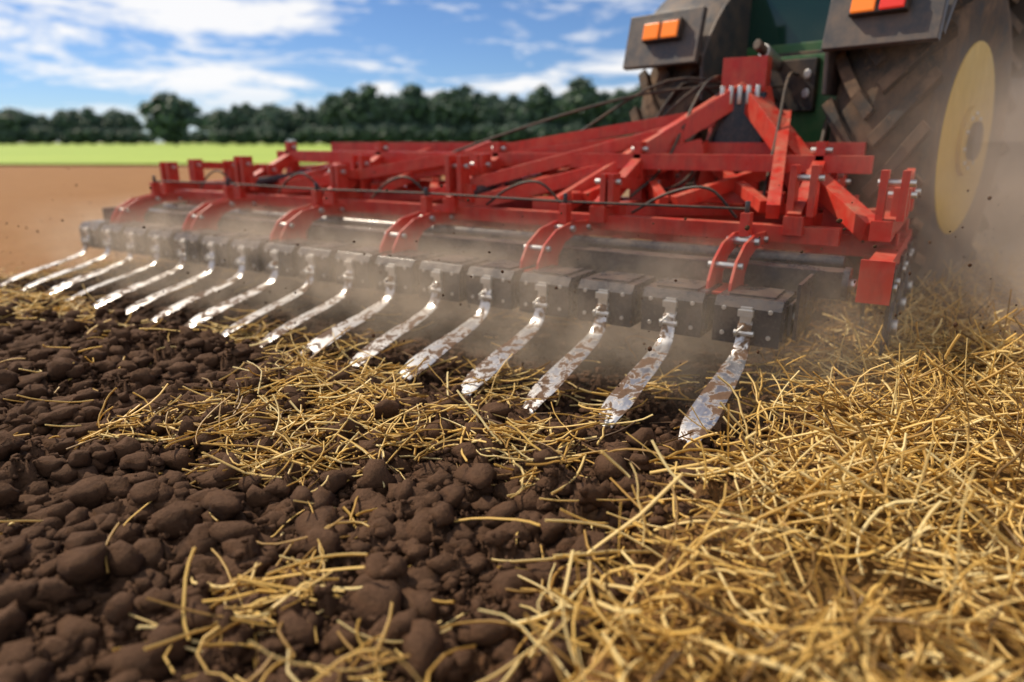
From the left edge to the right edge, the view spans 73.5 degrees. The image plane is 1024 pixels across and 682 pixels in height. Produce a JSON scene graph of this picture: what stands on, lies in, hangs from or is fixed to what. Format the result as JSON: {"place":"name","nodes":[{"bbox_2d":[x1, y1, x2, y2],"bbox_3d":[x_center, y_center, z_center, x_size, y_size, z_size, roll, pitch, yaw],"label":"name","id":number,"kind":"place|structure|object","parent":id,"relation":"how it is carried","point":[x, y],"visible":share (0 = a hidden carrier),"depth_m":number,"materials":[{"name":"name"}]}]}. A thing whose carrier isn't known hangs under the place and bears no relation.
{"place":"outdoors","nodes":[
{"label":"outdoors","id":0,"kind":"place"},
{"bbox_2d":[0,0,665,142],"label":"sky","id":1,"kind":"structure","parent":0,"point":[102,56],"materials":[{"name":"blue"}]},
{"bbox_2d":[0,164,1023,681],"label":"soil","id":2,"kind":"structure","parent":0,"point":[32,196],"depth_m":2.71,"materials":[{"name":"brown soil"}]},
{"bbox_2d":[0,143,330,163],"bbox_3d":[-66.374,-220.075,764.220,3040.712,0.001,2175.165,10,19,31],"label":"field crop","id":3,"kind":"object","parent":2,"relation":"on","point":[115,153],"depth_m":74.78,"materials":[{"name":"green plant"}]},
{"bbox_2d":[0,132,20,144],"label":"bush","id":4,"kind":"object","parent":3,"relation":"on","point":[11,138],"visible":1,"depth_m":314.56,"materials":[{"name":"green plant"}]},
{"bbox_2d":[0,106,31,144],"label":"tree","id":5,"kind":"object","parent":3,"relation":"on","point":[12,119],"visible":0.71,"depth_m":316.74,"materials":[{"name":"green plant"}]},
{"bbox_2d":[19,109,40,144],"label":"tree","id":6,"kind":"object","parent":3,"relation":"on","point":[36,118],"visible":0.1,"depth_m":326.54,"materials":[{"name":"green plant"}]},
{"bbox_2d":[17,125,43,144],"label":"bush","id":7,"kind":"object","parent":3,"relation":"on","point":[23,132],"visible":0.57,"depth_m":317.85,"materials":[{"name":"green plant"}]},
{"bbox_2d":[24,119,38,144],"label":"tree","id":8,"kind":"object","parent":3,"relation":"on","point":[31,121],"visible":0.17,"depth_m":323.78,"materials":[{"name":"green plant"}]},
{"bbox_2d":[25,126,59,144],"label":"bush","id":9,"kind":"object","parent":3,"relation":"on","point":[50,135],"visible":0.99,"depth_m":318.94,"materials":[{"name":"green plant"}]},
{"bbox_2d":[38,114,53,144],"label":"tree","id":10,"kind":"object","parent":3,"relation":"on","point":[42,116],"visible":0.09,"depth_m":334.52,"materials":[{"name":"green plant"}]},
{"bbox_2d":[37,118,56,144],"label":"tree","id":11,"kind":"object","parent":3,"relation":"on","point":[43,123],"visible":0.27,"depth_m":325.08,"materials":[{"name":"green plant"}]},
{"bbox_2d":[47,109,69,144],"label":"tree","id":12,"kind":"object","parent":3,"relation":"on","point":[54,121],"visible":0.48,"depth_m":326.14,"materials":[{"name":"green plant"}]},
{"bbox_2d":[57,132,71,144],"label":"bush","id":13,"kind":"object","parent":3,"relation":"on","point":[62,138],"visible":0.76,"depth_m":323.58,"materials":[{"name":"green plant"}]},
{"bbox_2d":[55,109,81,144],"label":"tree","id":14,"kind":"object","parent":3,"relation":"on","point":[72,118],"visible":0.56,"depth_m":326.70,"materials":[{"name":"green plant"}]},
{"bbox_2d":[64,127,86,144],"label":"bush","id":15,"kind":"object","parent":3,"relation":"on","point":[76,139],"visible":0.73,"depth_m":323.02,"materials":[{"name":"green plant"}]},
{"bbox_2d":[72,125,104,144],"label":"bush","id":16,"kind":"object","parent":3,"relation":"on","point":[91,133],"visible":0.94,"depth_m":324.43,"materials":[{"name":"green plant"}]},
{"bbox_2d":[76,106,102,128],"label":"tree","id":17,"kind":"object","parent":3,"relation":"on","point":[88,116],"visible":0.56,"depth_m":328.55,"materials":[{"name":"green plant"}]},
{"bbox_2d":[98,114,105,144],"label":"tree","id":18,"kind":"object","parent":3,"relation":"on","point":[100,118],"visible":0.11,"depth_m":341.36,"materials":[{"name":"green plant"}]},
{"bbox_2d":[102,119,114,129],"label":"tree","id":19,"kind":"object","parent":3,"relation":"on","point":[108,124],"visible":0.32,"depth_m":333.39,"materials":[{"name":"green plant"}]},
{"bbox_2d":[98,128,119,144],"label":"bush","id":20,"kind":"object","parent":3,"relation":"on","point":[107,137],"visible":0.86,"depth_m":326.84,"materials":[{"name":"green plant"}]},
{"bbox_2d":[102,108,136,144],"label":"tree","id":21,"kind":"object","parent":3,"relation":"on","point":[110,114],"visible":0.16,"depth_m":340.86,"materials":[{"name":"green plant"}]},
{"bbox_2d":[113,113,131,144],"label":"tree","id":22,"kind":"object","parent":3,"relation":"on","point":[120,123],"visible":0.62,"depth_m":333.74,"materials":[{"name":"green plant"}]},
{"bbox_2d":[114,130,136,144],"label":"bush","id":23,"kind":"object","parent":3,"relation":"on","point":[121,138],"visible":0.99,"depth_m":328.84,"materials":[{"name":"green plant"}]},
{"bbox_2d":[125,117,138,144],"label":"tree","id":24,"kind":"object","parent":3,"relation":"on","point":[130,122],"visible":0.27,"depth_m":337.38,"materials":[{"name":"green plant"}]},
{"bbox_2d":[124,128,146,144],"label":"bush","id":25,"kind":"object","parent":3,"relation":"on","point":[139,135],"visible":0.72,"depth_m":333.20,"materials":[{"name":"green plant"}]},
{"bbox_2d":[127,112,144,144],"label":"tree","id":26,"kind":"object","parent":3,"relation":"on","point":[139,125],"visible":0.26,"depth_m":344.80,"materials":[{"name":"green plant"}]},
{"bbox_2d":[141,134,154,143],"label":"bush","id":27,"kind":"object","parent":3,"relation":"on","point":[149,139],"visible":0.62,"depth_m":435.75,"materials":[{"name":"green plant"}]},
{"bbox_2d":[135,90,208,145],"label":"tree","id":28,"kind":"object","parent":3,"relation":"on","point":[174,117],"visible":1,"depth_m":227.86,"materials":[{"name":"green plant"}]},
{"bbox_2d":[188,130,208,143],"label":"bush","id":29,"kind":"object","parent":3,"relation":"on","point":[198,137],"visible":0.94,"depth_m":436.16,"materials":[{"name":"green plant"}]},
{"bbox_2d":[197,107,227,144],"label":"tree","id":30,"kind":"object","parent":3,"relation":"on","point":[204,129],"visible":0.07,"depth_m":305.57,"materials":[{"name":"green plant"}]},
{"bbox_2d":[207,108,238,144],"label":"tree","id":31,"kind":"object","parent":3,"relation":"on","point":[218,120],"visible":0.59,"depth_m":285.74,"materials":[{"name":"green plant"}]},
{"bbox_2d":[211,128,235,144],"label":"bush","id":32,"kind":"object","parent":3,"relation":"on","point":[221,136],"visible":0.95,"depth_m":281.96,"materials":[{"name":"green plant"}]},
{"bbox_2d":[227,103,246,144],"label":"tree","id":33,"kind":"object","parent":3,"relation":"on","point":[233,111],"visible":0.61,"depth_m":287.02,"materials":[{"name":"green plant"}]},
{"bbox_2d":[229,128,252,144],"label":"bush","id":34,"kind":"object","parent":3,"relation":"on","point":[237,139],"visible":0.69,"depth_m":283.50,"materials":[{"name":"green plant"}]},
{"bbox_2d":[234,123,258,144],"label":"bush","id":35,"kind":"object","parent":3,"relation":"on","point":[246,129],"visible":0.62,"depth_m":283.19,"materials":[{"name":"green plant"}]},
{"bbox_2d":[235,102,261,144],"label":"tree","id":36,"kind":"object","parent":3,"relation":"on","point":[251,112],"visible":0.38,"depth_m":288.25,"materials":[{"name":"green plant"}]},
{"bbox_2d":[258,103,271,144],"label":"tree","id":37,"kind":"object","parent":3,"relation":"on","point":[265,108],"visible":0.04,"depth_m":292.12,"materials":[{"name":"green plant"}]},
{"bbox_2d":[248,110,285,144],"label":"tree","id":38,"kind":"object","parent":3,"relation":"on","point":[263,118],"visible":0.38,"depth_m":283.81,"materials":[{"name":"green plant"}]},
{"bbox_2d":[252,125,282,144],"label":"bush","id":39,"kind":"object","parent":3,"relation":"on","point":[264,134],"visible":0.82,"depth_m":280.10,"materials":[{"name":"green plant"}]},
{"bbox_2d":[256,103,292,144],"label":"tree","id":40,"kind":"object","parent":3,"relation":"on","point":[275,108],"visible":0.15,"depth_m":291.47,"materials":[{"name":"green plant"}]},
{"bbox_2d":[272,110,291,133],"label":"tree","id":41,"kind":"object","parent":3,"relation":"on","point":[283,118],"visible":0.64,"depth_m":285.13,"materials":[{"name":"green plant"}]},
{"bbox_2d":[272,130,292,144],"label":"bush","id":42,"kind":"object","parent":3,"relation":"on","point":[282,137],"visible":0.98,"depth_m":280.58,"materials":[{"name":"green plant"}]},
{"bbox_2d":[290,132,305,144],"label":"bush","id":43,"kind":"object","parent":3,"relation":"on","point":[300,141],"visible":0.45,"depth_m":282.31,"materials":[{"name":"green plant"}]},
{"bbox_2d":[288,102,308,144],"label":"tree","id":44,"kind":"object","parent":3,"relation":"on","point":[298,116],"visible":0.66,"depth_m":286.54,"materials":[{"name":"green plant"}]},
{"bbox_2d":[293,124,320,144],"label":"bush","id":45,"kind":"object","parent":3,"relation":"on","point":[307,132],"visible":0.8,"depth_m":277.69,"materials":[{"name":"green plant"}]},
{"bbox_2d":[302,109,320,144],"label":"tree","id":46,"kind":"object","parent":3,"relation":"on","point":[312,114],"visible":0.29,"depth_m":283.95,"materials":[{"name":"green plant"}]},
{"bbox_2d":[314,102,324,127],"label":"tree","id":47,"kind":"object","parent":3,"relation":"on","point":[318,118],"visible":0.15,"depth_m":281.36,"materials":[{"name":"green plant"}]},
{"bbox_2d":[313,125,335,144],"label":"bush","id":48,"kind":"object","parent":3,"relation":"on","point":[328,140],"visible":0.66,"depth_m":276.18,"materials":[{"name":"green plant"}]},
{"bbox_2d":[319,93,346,126],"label":"tree","id":49,"kind":"object","parent":3,"relation":"on","point":[328,115],"visible":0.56,"depth_m":277.79,"materials":[{"name":"green plant"}]},
{"bbox_2d":[323,125,349,141],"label":"bush","id":50,"kind":"object","parent":3,"relation":"on","point":[335,132],"visible":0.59,"depth_m":274.56,"materials":[{"name":"green plant"}]},
{"bbox_2d":[333,87,363,127],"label":"tree","id":51,"kind":"object","parent":3,"relation":"on","point":[349,104],"visible":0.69,"depth_m":275.09,"materials":[{"name":"green plant"}]},
{"bbox_2d":[335,122,363,141],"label":"bush","id":52,"kind":"object","parent":3,"relation":"on","point":[351,129],"visible":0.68,"depth_m":271.79,"materials":[{"name":"green plant"}]},
{"bbox_2d":[356,129,375,141],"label":"bush","id":53,"kind":"object","parent":3,"relation":"on","point":[360,138],"visible":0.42,"depth_m":270.58,"materials":[{"name":"green plant"}]},
{"bbox_2d":[357,104,376,126],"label":"tree","id":54,"kind":"object","parent":3,"relation":"on","point":[360,121],"visible":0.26,"depth_m":274.86,"materials":[{"name":"green plant"}]},
{"bbox_2d":[353,82,381,126],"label":"tree","id":55,"kind":"object","parent":3,"relation":"on","point":[369,92],"visible":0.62,"depth_m":273.75,"materials":[{"name":"green plant"}]},
{"bbox_2d":[359,123,380,141],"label":"bush","id":56,"kind":"object","parent":3,"relation":"on","point":[367,129],"visible":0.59,"depth_m":269.21,"materials":[{"name":"green plant"}]},
{"bbox_2d":[370,93,391,124],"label":"tree","id":57,"kind":"object","parent":3,"relation":"on","point":[384,108],"visible":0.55,"depth_m":273.54,"materials":[{"name":"green plant"}]},
{"bbox_2d":[372,123,396,141],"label":"bush","id":58,"kind":"object","parent":3,"relation":"on","point":[383,132],"visible":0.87,"depth_m":268.06,"materials":[{"name":"green plant"}]},
{"bbox_2d":[381,107,404,124],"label":"tree","id":59,"kind":"object","parent":3,"relation":"on","point":[392,120],"visible":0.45,"depth_m":273.48,"materials":[{"name":"green plant"}]},
{"bbox_2d":[385,94,402,106],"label":"tree","id":60,"kind":"object","parent":3,"relation":"on","point":[398,96],"visible":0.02,"depth_m":283.57,"materials":[{"name":"green plant"}]},
{"bbox_2d":[388,125,407,141],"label":"tree","id":61,"kind":"object","parent":3,"relation":"on","point":[397,132],"visible":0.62,"depth_m":268.83,"materials":[{"name":"green plant"}]},
{"bbox_2d":[390,83,431,127],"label":"tree","id":62,"kind":"object","parent":3,"relation":"on","point":[412,105],"visible":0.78,"depth_m":271.41,"materials":[{"name":"green plant"}]},
{"bbox_2d":[399,121,427,141],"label":"bush","id":63,"kind":"object","parent":3,"relation":"on","point":[412,129],"visible":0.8,"depth_m":268.89,"materials":[{"name":"green plant"}]},
{"bbox_2d":[419,110,430,126],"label":"tree","id":64,"kind":"object","parent":3,"relation":"on","point":[424,122],"visible":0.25,"depth_m":274.30,"materials":[{"name":"green plant"}]},
{"bbox_2d":[414,126,439,141],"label":"tree","id":65,"kind":"object","parent":3,"relation":"on","point":[427,131],"visible":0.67,"depth_m":268.80,"materials":[{"name":"green plant"}]},
{"bbox_2d":[429,89,448,103],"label":"tree","id":66,"kind":"object","parent":3,"relation":"on","point":[435,95],"visible":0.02,"depth_m":288.23,"materials":[{"name":"green plant"}]},
{"bbox_2d":[427,89,457,127],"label":"tree","id":67,"kind":"object","parent":3,"relation":"on","point":[436,115],"visible":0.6,"depth_m":269.73,"materials":[{"name":"green plant"}]},
{"bbox_2d":[427,124,457,141],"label":"bush","id":68,"kind":"object","parent":3,"relation":"on","point":[444,132],"visible":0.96,"depth_m":265.74,"materials":[{"name":"green plant"}]},
{"bbox_2d":[449,132,466,141],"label":"tree","id":69,"kind":"object","parent":3,"relation":"on","point":[457,138],"visible":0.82,"depth_m":266.06,"materials":[{"name":"green plant"}]},
{"bbox_2d":[440,87,476,128],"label":"tree","id":70,"kind":"object","parent":3,"relation":"on","point":[463,104],"visible":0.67,"depth_m":268.14,"materials":[{"name":"green plant"}]},
{"bbox_2d":[456,123,477,141],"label":"bush","id":71,"kind":"object","parent":3,"relation":"on","point":[467,130],"visible":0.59,"depth_m":267.01,"materials":[{"name":"green plant"}]},
{"bbox_2d":[454,84,483,125],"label":"tree","id":72,"kind":"object","parent":3,"relation":"on","point":[465,90],"visible":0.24,"depth_m":270.21,"materials":[{"name":"green plant"}]},
{"bbox_2d":[471,122,501,141],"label":"bush","id":73,"kind":"object","parent":3,"relation":"on","point":[483,131],"visible":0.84,"depth_m":261.51,"materials":[{"name":"green plant"}]},
{"bbox_2d":[472,97,502,127],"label":"tree","id":74,"kind":"object","parent":3,"relation":"on","point":[487,111],"visible":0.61,"depth_m":266.77,"materials":[{"name":"green plant"}]},
{"bbox_2d":[472,95,502,141],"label":"tree","id":75,"kind":"object","parent":3,"relation":"on","point":[489,98],"visible":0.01,"depth_m":279.64,"materials":[{"name":"green plant"}]},
{"bbox_2d":[488,93,505,101],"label":"tree","id":76,"kind":"object","parent":3,"relation":"on","point":[494,96],"visible":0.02,"depth_m":287.40,"materials":[{"name":"green plant"}]},
{"bbox_2d":[492,125,504,141],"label":"tree","id":77,"kind":"object","parent":3,"relation":"on","point":[502,140],"visible":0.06,"depth_m":265.95,"materials":[{"name":"green plant"}]},
{"bbox_2d":[492,99,507,117],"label":"tree","id":78,"kind":"object","parent":3,"relation":"on","point":[501,103],"visible":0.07,"depth_m":276.15,"materials":[{"name":"green plant"}]},
{"bbox_2d":[503,104,517,125],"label":"tree","id":79,"kind":"object","parent":3,"relation":"on","point":[510,114],"visible":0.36,"depth_m":264.98,"materials":[{"name":"green plant"}]},
{"bbox_2d":[496,121,527,141],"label":"bush","id":80,"kind":"object","parent":3,"relation":"on","point":[516,136],"visible":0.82,"depth_m":258.56,"materials":[{"name":"green plant"}]},
{"bbox_2d":[505,93,525,109],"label":"tree","id":81,"kind":"object","parent":3,"relation":"on","point":[511,99],"visible":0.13,"depth_m":281.32,"materials":[{"name":"green plant"}]},
{"bbox_2d":[520,124,537,139],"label":"bush","id":82,"kind":"object","parent":3,"relation":"on","point":[526,132],"visible":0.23,"depth_m":258.47,"materials":[{"name":"green plant"}]},
{"bbox_2d":[514,103,549,124],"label":"tree","id":83,"kind":"object","parent":3,"relation":"on","point":[519,111],"visible":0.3,"depth_m":262.75,"materials":[{"name":"green plant"}]},
{"bbox_2d":[520,83,557,125],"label":"tree","id":84,"kind":"object","parent":3,"relation":"on","point":[542,99],"visible":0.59,"depth_m":260.85,"materials":[{"name":"green plant"}]},
{"bbox_2d":[527,122,554,138],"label":"bush","id":85,"kind":"object","parent":3,"relation":"on","point":[543,129],"visible":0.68,"depth_m":256.42,"materials":[{"name":"green plant"}]},
{"bbox_2d":[545,94,567,128],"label":"tree","id":86,"kind":"object","parent":3,"relation":"on","point":[559,123],"visible":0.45,"depth_m":259.81,"materials":[{"name":"green plant"}]},
{"bbox_2d":[550,128,563,135],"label":"tree","id":87,"kind":"object","parent":3,"relation":"on","point":[556,131],"visible":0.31,"depth_m":254.89,"materials":[{"name":"green plant"}]},
{"bbox_2d":[561,123,590,132],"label":"tree","id":88,"kind":"object","parent":3,"relation":"on","point":[572,129],"visible":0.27,"depth_m":253.17,"materials":[{"name":"green plant"}]},
{"bbox_2d":[557,78,595,124],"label":"tree","id":89,"kind":"object","parent":3,"relation":"on","point":[572,86],"visible":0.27,"depth_m":257.03,"materials":[{"name":"green plant"}]},
{"bbox_2d":[562,122,591,131],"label":"tree","id":90,"kind":"object","parent":3,"relation":"on","point":[573,125],"visible":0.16,"depth_m":253.76,"materials":[{"name":"green plant"}]},
{"bbox_2d":[559,76,605,127],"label":"tree","id":91,"kind":"object","parent":3,"relation":"on","point":[586,91],"visible":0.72,"depth_m":255.00,"materials":[{"name":"green plant"}]},
{"bbox_2d":[586,98,606,127],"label":"tree","id":92,"kind":"object","parent":3,"relation":"on","point":[599,123],"visible":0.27,"depth_m":257.45,"materials":[{"name":"green plant"}]},
{"bbox_2d":[596,90,611,116],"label":"tree","id":93,"kind":"object","parent":3,"relation":"on","point":[607,95],"visible":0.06,"depth_m":260.35,"materials":[{"name":"green plant"}]},
{"bbox_2d":[599,88,630,126],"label":"tree","id":94,"kind":"object","parent":3,"relation":"on","point":[613,117],"visible":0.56,"depth_m":253.10,"materials":[{"name":"green plant"}]},
{"bbox_2d":[622,89,642,122],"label":"tree","id":95,"kind":"object","parent":3,"relation":"on","point":[634,102],"visible":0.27,"depth_m":251.92,"materials":[{"name":"green plant"}]},
{"bbox_2d":[634,84,642,106],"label":"tree","id":96,"kind":"object","parent":3,"relation":"on","point":[638,88],"visible":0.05,"depth_m":254.17,"materials":[{"name":"green plant"}]},
{"bbox_2d":[0,293,840,681],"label":"soil crumbs","id":97,"kind":"object","parent":2,"relation":"on","point":[48,625],"visible":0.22,"depth_m":2.06,"materials":[{"name":"brown soil"}]},
{"bbox_2d":[0,256,856,681],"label":"soil clods","id":98,"kind":"object","parent":2,"relation":"on","point":[86,486],"visible":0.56,"depth_m":2.09,"materials":[{"name":"brown soil"}]},
{"bbox_2d":[0,252,877,681],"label":"loose straw","id":99,"kind":"object","parent":2,"relation":"on","point":[280,456],"visible":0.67,"depth_m":2.49,"materials":[{"name":"yellow plant"}]},
{"bbox_2d":[0,55,920,443],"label":"cultivator","id":100,"kind":"object","parent":2,"relation":"on","point":[724,289],"visible":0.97,"depth_m":4.41,"materials":[{"name":"red metal"}]},
{"bbox_2d":[2,167,1023,519],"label":"flying debris","id":101,"kind":"object","parent":2,"relation":"on","point":[954,325],"visible":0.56,"depth_m":3.38,"materials":[{"name":"soil"}]},
{"bbox_2d":[375,244,1023,681],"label":"straw tufts","id":102,"kind":"object","parent":2,"relation":"on","point":[843,618],"visible":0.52,"depth_m":1.93,"materials":[{"name":"yellow plant"}]},
{"bbox_2d":[454,195,1023,681],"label":"straw mat","id":103,"kind":"object","parent":2,"relation":"on","point":[754,463],"visible":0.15,"depth_m":1.88,"materials":[{"name":"yellow plant"}]},
{"bbox_2d":[623,0,1023,296],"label":"tractor","id":104,"kind":"object","parent":2,"relation":"on","point":[931,92],"visible":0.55,"depth_m":4.82,"materials":[{"name":"rubber"}]}
]}

